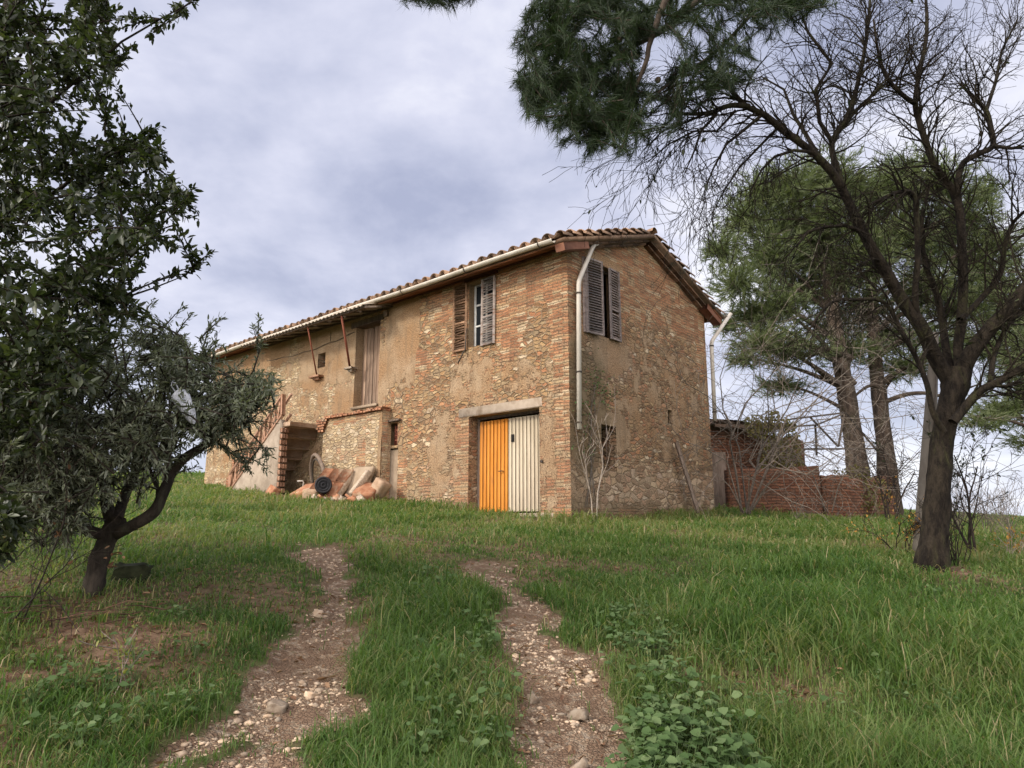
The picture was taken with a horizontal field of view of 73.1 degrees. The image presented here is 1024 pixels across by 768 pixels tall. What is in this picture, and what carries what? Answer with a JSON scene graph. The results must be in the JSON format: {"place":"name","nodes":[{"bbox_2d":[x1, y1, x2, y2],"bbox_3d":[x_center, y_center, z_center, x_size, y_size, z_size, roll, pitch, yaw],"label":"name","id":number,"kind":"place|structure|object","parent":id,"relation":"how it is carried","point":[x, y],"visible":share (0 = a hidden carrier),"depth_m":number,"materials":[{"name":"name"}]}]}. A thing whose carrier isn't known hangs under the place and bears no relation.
{"place":"outdoors","nodes":[
{"label":"outdoors","id":0,"kind":"place"},
{"bbox_2d":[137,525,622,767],"bbox_3d":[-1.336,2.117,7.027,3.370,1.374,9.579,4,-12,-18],"label":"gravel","id":1,"kind":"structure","parent":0,"point":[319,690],"depth_m":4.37,"materials":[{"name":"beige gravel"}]},
{"bbox_2d":[265,699,288,713],"bbox_3d":[-1.371,1.891,4.040,0.116,0.078,0.106,17,-11,3],"label":"track stone","id":2,"kind":"object","parent":1,"relation":"on","point":[275,706],"visible":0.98,"depth_m":4.00,"materials":[{"name":"beige stone"}]},
{"bbox_2d":[303,691,318,699],"bbox_3d":[-1.244,1.923,4.274,0.072,0.058,0.086,8,-26,20],"label":"track stone","id":3,"kind":"object","parent":1,"relation":"on","point":[309,695],"visible":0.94,"depth_m":4.25,"materials":[{"name":"beige stone"}]},
{"bbox_2d":[312,609,323,618],"bbox_3d":[-1.637,1.943,5.830,0.097,0.078,0.069,20,-47,-8],"label":"track stone","id":4,"kind":"object","parent":1,"relation":"on","point":[315,613],"visible":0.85,"depth_m":5.81,"materials":[{"name":"beige stone"}]},
{"bbox_2d":[525,690,538,703],"bbox_3d":[0.132,1.966,4.307,0.065,0.070,0.089,55,-17,-22],"label":"track stone","id":5,"kind":"object","parent":1,"relation":"on","point":[533,698],"visible":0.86,"depth_m":4.29,"materials":[{"name":"beige stone"}]},
{"bbox_2d":[567,708,589,721],"bbox_3d":[0.396,1.956,4.066,0.118,0.082,0.097,-25,-45,25],"label":"track stone","id":6,"kind":"object","parent":1,"relation":"on","point":[582,715],"visible":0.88,"depth_m":4.04,"materials":[{"name":"beige stone"}]},
{"bbox_2d":[570,756,589,767],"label":"track stone","id":7,"kind":"object","parent":1,"relation":"on","point":[582,762],"visible":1,"depth_m":3.48,"materials":[{"name":"beige stone"}]},
{"bbox_2d":[0,476,1023,767],"bbox_3d":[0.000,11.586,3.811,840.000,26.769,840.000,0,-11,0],"label":"ground","id":8,"kind":"structure","parent":0,"point":[584,742],"depth_m":4.80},
{"bbox_2d":[0,400,142,635],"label":"bramble","id":9,"kind":"object","parent":8,"relation":"on","point":[59,533],"visible":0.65,"depth_m":5.22,"materials":[{"name":"brown plant"}]},
{"bbox_2d":[0,284,152,404],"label":"olive tree","id":10,"kind":"object","parent":8,"relation":"on","point":[75,343],"visible":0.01,"depth_m":12.47,"materials":[{"name":"green plant"}]},
{"bbox_2d":[0,595,189,629],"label":"dead branches","id":11,"kind":"object","parent":8,"relation":"on","point":[52,606],"visible":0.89,"depth_m":5.23,"materials":[{"name":"brown wood"}]},
{"bbox_2d":[0,0,217,575],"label":"holm oak","id":12,"kind":"object","parent":8,"relation":"on","point":[23,100],"visible":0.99,"depth_m":4.90,"materials":[{"name":"green plant"}]},
{"bbox_2d":[79,625,145,694],"bbox_3d":[-2.379,1.636,4.106,0.338,0.359,0.263,0,-11,0],"label":"yellowing weed","id":13,"kind":"object","parent":8,"relation":"on","point":[118,653],"visible":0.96,"depth_m":4.10,"materials":[{"name":"yellow plant"}]},
{"bbox_2d":[111,562,153,583],"bbox_3d":[-3.643,1.847,6.637,0.352,0.251,0.260,8,-8,-22],"label":"mossy stone","id":14,"kind":"object","parent":8,"relation":"on","point":[129,571],"visible":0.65,"depth_m":6.56,"materials":[{"name":"green stone"}]},
{"bbox_2d":[0,297,285,596],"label":"olive tree","id":15,"kind":"object","parent":8,"relation":"on","point":[136,425],"visible":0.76,"depth_m":5.76,"materials":[{"name":"green plant"}]},
{"bbox_2d":[171,382,195,423],"bbox_3d":[-2.664,0.151,5.603,0.234,0.351,0.061,0,-11,0],"label":"plastic bag","id":16,"kind":"object","parent":15,"relation":"hanging from","point":[175,396],"visible":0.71,"depth_m":5.59,"materials":[{"name":"white plastic"}]},
{"bbox_2d":[266,485,280,494],"bbox_3d":[-6.604,2.975,19.133,0.308,0.274,0.234,14,-26,42],"label":"brick lump","id":17,"kind":"object","parent":8,"relation":"on","point":[271,488],"visible":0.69,"depth_m":19.06,"materials":[{"name":"orange brick"}]},
{"bbox_2d":[290,483,312,497],"bbox_3d":[-5.417,2.812,18.224,0.557,0.168,0.754,-11,10,22],"label":"masonry slab","id":18,"kind":"object","parent":8,"relation":"on","point":[300,489],"depth_m":18.16,"materials":[{"name":"brick"}]},
{"bbox_2d":[302,488,316,499],"bbox_3d":[-5.112,2.833,17.805,0.414,0.271,0.464,3,0,12],"label":"masonry slab","id":19,"kind":"object","parent":8,"relation":"on","point":[309,492],"depth_m":17.60,"materials":[{"name":"beige stone"}]},
{"bbox_2d":[309,453,324,482],"bbox_3d":[-5.298,2.740,18.989,0.440,1.673,1.710,6,-13,-29],"label":"hoop","id":20,"kind":"object","parent":8,"relation":"on","point":[318,459],"visible":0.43,"depth_m":19.20,"materials":[{"name":"metal"}]},
{"bbox_2d":[309,468,353,499],"bbox_3d":[-4.694,2.624,17.907,0.948,1.043,0.245,0,-54,24],"label":"masonry slab","id":21,"kind":"object","parent":8,"relation":"on","point":[340,479],"depth_m":17.85,"materials":[{"name":"brick"}]},
{"bbox_2d":[315,476,331,493],"bbox_3d":[-4.762,2.556,17.447,0.430,0.430,0.200,3,-15,-15],"label":"wheel","id":22,"kind":"object","parent":21,"relation":"on","point":[323,484],"visible":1,"depth_m":17.38,"materials":[{"name":"black rubber"}]},
{"bbox_2d":[346,495,355,501],"bbox_3d":[-3.922,2.861,16.925,0.209,0.173,0.241,34,41,22],"label":"rubble stone","id":23,"kind":"object","parent":8,"relation":"on","point":[352,497],"visible":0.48,"depth_m":16.90,"materials":[{"name":"brick"}]},
{"bbox_2d":[343,466,375,498],"bbox_3d":[-3.953,2.575,17.801,0.752,0.952,0.104,-7,-37,33],"label":"concrete slab","id":24,"kind":"object","parent":8,"relation":"on","point":[358,472],"depth_m":17.87,"materials":[{"name":"concrete"}]},
{"bbox_2d":[356,494,365,500],"bbox_3d":[-3.678,2.834,16.838,0.202,0.221,0.278,-30,27,-20],"label":"rubble stone","id":25,"kind":"object","parent":8,"relation":"on","point":[359,497],"visible":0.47,"depth_m":16.79,"materials":[{"name":"stone"}]},
{"bbox_2d":[352,482,375,500],"bbox_3d":[-3.603,2.692,17.214,0.515,0.235,0.614,6,21,13],"label":"brick lump","id":26,"kind":"object","parent":8,"relation":"on","point":[366,490],"visible":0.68,"depth_m":17.03,"materials":[{"name":"orange brick"}]},
{"bbox_2d":[349,470,371,495],"bbox_3d":[-3.808,2.490,17.371,0.125,0.804,0.165,-9,-56,37],"label":"concrete slab","id":27,"kind":"object","parent":26,"relation":"on","point":[364,477],"depth_m":17.38,"materials":[{"name":"concrete"}]},
{"bbox_2d":[203,227,732,519],"bbox_3d":[-3.030,1.053,22.172,17.731,7.992,8.447,-10,-15,41],"label":"farmhouse","id":28,"kind":"object","parent":8,"relation":"on","point":[460,383],"visible":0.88,"depth_m":16.94,"materials":[{"name":"stone"}]},
{"bbox_2d":[350,314,383,409],"bbox_3d":[-4.024,-0.578,19.499,1.500,2.582,0.373,-10,-15,41],"label":"plank door","id":29,"kind":"structure","parent":28,"relation":"in","point":[370,377],"depth_m":19.66,"materials":[{"name":"paint"}]},
{"bbox_2d":[382,418,401,444],"bbox_3d":[-3.124,1.315,18.269,0.850,0.695,0.390,-10,-15,41],"label":"window","id":30,"kind":"structure","parent":28,"relation":"in","point":[393,420],"depth_m":18.21,"materials":[{"name":"brown wood"}]},
{"bbox_2d":[389,449,397,499],"bbox_3d":[-3.075,2.807,17.940,0.500,2.200,0.060,-10,-15,41],"label":"blocked doorway","id":31,"kind":"structure","parent":28,"relation":"in","point":[393,453],"depth_m":18.00,"materials":[{"name":"paint"}]},
{"bbox_2d":[452,270,497,363],"bbox_3d":[-0.843,-1.580,16.725,1.472,2.131,0.339,-10,-15,41],"label":"window","id":32,"kind":"structure","parent":28,"relation":"in","point":[484,293],"depth_m":16.81,"materials":[{"name":"white paint"}]},
{"bbox_2d":[477,410,552,516],"bbox_3d":[0.022,1.873,15.376,2.520,2.530,0.395,-10,-15,41],"label":"garage door","id":33,"kind":"structure","parent":28,"relation":"in","point":[508,454],"depth_m":15.66,"materials":[{"name":"orange paint"}]},
{"bbox_2d":[571,348,617,506],"bbox_3d":[1.852,0.894,14.941,0.138,3.485,1.814,-10,-15,41],"label":"wall creeper","id":34,"kind":"object","parent":28,"relation":"attached to","point":[594,387],"depth_m":14.75,"materials":[{"name":"brown plant"}]},
{"bbox_2d":[582,256,621,342],"bbox_3d":[2.017,-1.891,15.816,0.373,1.765,1.427,-10,-15,41],"label":"window","id":35,"kind":"structure","parent":28,"relation":"in","point":[586,290],"depth_m":15.56,"materials":[{"name":"brown wood"}]},
{"bbox_2d":[601,426,608,469],"bbox_3d":[1.946,1.447,15.465,0.250,1.020,0.600,-10,-15,41],"label":"window","id":36,"kind":"structure","parent":28,"relation":"in","point":[602,427],"depth_m":15.50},
{"bbox_2d":[10,552,995,767],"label":"broadleaf weeds","id":37,"kind":"object","parent":8,"relation":"on","point":[661,739],"visible":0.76,"depth_m":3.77,"materials":[{"name":"green plant"}]},
{"bbox_2d":[0,470,1023,767],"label":"grass","id":38,"kind":"structure","parent":8,"relation":"on","point":[850,620],"depth_m":5.31,"materials":[{"name":"green plant"}]},
{"bbox_2d":[371,477,391,499],"bbox_3d":[-3.304,2.635,17.300,0.329,0.469,0.374,29,-2,38],"label":"brick lump","id":39,"kind":"object","parent":38,"relation":"on","point":[381,486],"visible":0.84,"depth_m":17.19,"materials":[{"name":"beige stone"}]},
{"bbox_2d":[0,520,1023,767],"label":"fallen leaves","id":40,"kind":"object","parent":8,"relation":"on","point":[568,680],"visible":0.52,"depth_m":4.80,"materials":[{"name":"plant"}]},
{"bbox_2d":[564,414,597,515],"bbox_3d":[1.337,1.597,13.765,0.523,2.244,1.114,-7,-13,32],"label":"sapling","id":41,"kind":"object","parent":8,"relation":"on","point":[585,473],"visible":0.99,"depth_m":13.90,"materials":[{"name":"plant"}]},
{"bbox_2d":[582,385,618,518],"bbox_3d":[1.946,1.372,14.612,0.647,3.018,1.742,-7,-13,30],"label":"sapling","id":42,"kind":"object","parent":8,"relation":"on","point":[601,448],"visible":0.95,"depth_m":14.31,"materials":[{"name":"plant"}]},
{"bbox_2d":[396,0,843,176],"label":"overhanging pine","id":43,"kind":"object","parent":8,"relation":"on","point":[582,86],"visible":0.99,"depth_m":7.75,"materials":[{"name":"green plant"}]},
{"bbox_2d":[674,441,699,515],"bbox_3d":[4.413,2.422,17.291,0.960,1.961,0.069,9,-14,-38],"label":"plank","id":44,"kind":"object","parent":8,"relation":"on","point":[682,462],"visible":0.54,"depth_m":17.25,"materials":[{"name":"wood"}]},
{"bbox_2d":[710,419,804,507],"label":"ruined outbuilding","id":45,"kind":"structure","parent":8,"relation":"on","point":[720,467],"depth_m":21.66,"materials":[{"name":"brick"}]},
{"bbox_2d":[710,410,892,512],"bbox_3d":[8.727,2.321,20.815,5.438,3.100,0.839,0,-11,0],"label":"creeper","id":46,"kind":"object","parent":45,"relation":"attached to","point":[765,429],"visible":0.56,"depth_m":20.86,"materials":[{"name":"brown plant"}]},
{"bbox_2d":[543,0,1023,572],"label":"bare tree","id":47,"kind":"object","parent":8,"relation":"on","point":[953,372],"visible":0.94,"depth_m":8.95,"materials":[{"name":"brown plant"}]},
{"bbox_2d":[697,141,914,477],"bbox_3d":[10.424,-2.162,25.515,7.966,14.229,7.082,0,-11,0],"label":"pine tree","id":48,"kind":"object","parent":8,"relation":"on","point":[749,276],"visible":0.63,"depth_m":24.53,"materials":[{"name":"green plant"}]},
{"bbox_2d":[724,466,895,517],"bbox_3d":[9.325,3.593,20.319,6.325,2.286,1.590,4,-12,-20],"label":"brick pen","id":49,"kind":"object","parent":8,"relation":"on","point":[731,500],"visible":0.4,"depth_m":19.81,"materials":[{"name":"brown brick"}]},
{"bbox_2d":[777,412,878,473],"bbox_3d":[9.766,1.858,21.501,3.703,2.111,0.950,0,-11,0],"label":"steel frame","id":50,"kind":"object","parent":49,"relation":"on","point":[839,439],"visible":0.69,"depth_m":21.19,"materials":[{"name":"metal"}]},
{"bbox_2d":[611,191,1023,521],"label":"bare fig bush","id":51,"kind":"object","parent":8,"relation":"on","point":[748,507],"visible":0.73,"depth_m":17.62,"materials":[{"name":"plant"}]},
{"bbox_2d":[841,476,923,551],"bbox_3d":[5.670,1.926,10.142,1.483,1.180,0.676,0,-11,0],"label":"bare shrub","id":52,"kind":"object","parent":8,"relation":"on","point":[913,529],"visible":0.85,"depth_m":10.14,"materials":[{"name":"orange plant"}]},
{"bbox_2d":[834,404,958,519],"bbox_3d":[9.612,1.942,17.324,2.560,3.093,1.434,-6,-13,26],"label":"bare shrub","id":53,"kind":"object","parent":8,"relation":"on","point":[888,479],"visible":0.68,"depth_m":17.27,"materials":[{"name":"brown plant"}]},
{"bbox_2d":[912,332,938,554],"bbox_3d":[6.231,0.989,10.361,0.998,3.740,0.380,2,-12,-12],"label":"concrete pole","id":54,"kind":"object","parent":8,"relation":"on","point":[933,382],"visible":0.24,"depth_m":10.36,"materials":[{"name":"concrete"}]},
{"bbox_2d":[842,136,1023,514],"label":"pine tree","id":55,"kind":"object","parent":8,"relation":"on","point":[900,364],"visible":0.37,"depth_m":25.75,"materials":[{"name":"green plant"}]},
{"bbox_2d":[870,404,1021,552],"bbox_3d":[6.792,1.482,10.676,2.145,2.234,1.539,3,-12,-14],"label":"bare shrub","id":56,"kind":"object","parent":8,"relation":"on","point":[956,473],"visible":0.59,"depth_m":10.52,"materials":[{"name":"brown plant"}]},
{"bbox_2d":[891,456,1010,565],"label":"root suckers","id":57,"kind":"object","parent":8,"relation":"on","point":[951,544],"visible":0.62,"depth_m":8.82,"materials":[{"name":"brown plant"}]},
{"bbox_2d":[951,479,980,531],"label":"dry stalks","id":58,"kind":"object","parent":8,"relation":"on","point":[962,513],"visible":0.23,"depth_m":14.19,"materials":[{"name":"brown plant"}]},
{"bbox_2d":[953,474,1023,536],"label":"dry stalks","id":59,"kind":"object","parent":8,"relation":"on","point":[1003,515],"visible":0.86,"depth_m":13.74,"materials":[{"name":"brown plant"}]},
{"bbox_2d":[954,465,1023,532],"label":"dry stalks","id":60,"kind":"object","parent":8,"relation":"on","point":[985,515],"visible":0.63,"depth_m":14.20,"materials":[{"name":"brown plant"}]},
{"bbox_2d":[957,241,1023,458],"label":"pine tree","id":61,"kind":"object","parent":8,"relation":"on","point":[996,408],"visible":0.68,"depth_m":22.40,"materials":[{"name":"green plant"}]},
{"bbox_2d":[990,513,1023,553],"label":"dry weed","id":62,"kind":"object","parent":8,"relation":"on","point":[1009,536],"visible":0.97,"depth_m":9.59,"materials":[{"name":"orange plant"}]},
{"bbox_2d":[0,0,1023,515],"label":"sky","id":63,"kind":"structure","parent":0,"point":[340,152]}
]}

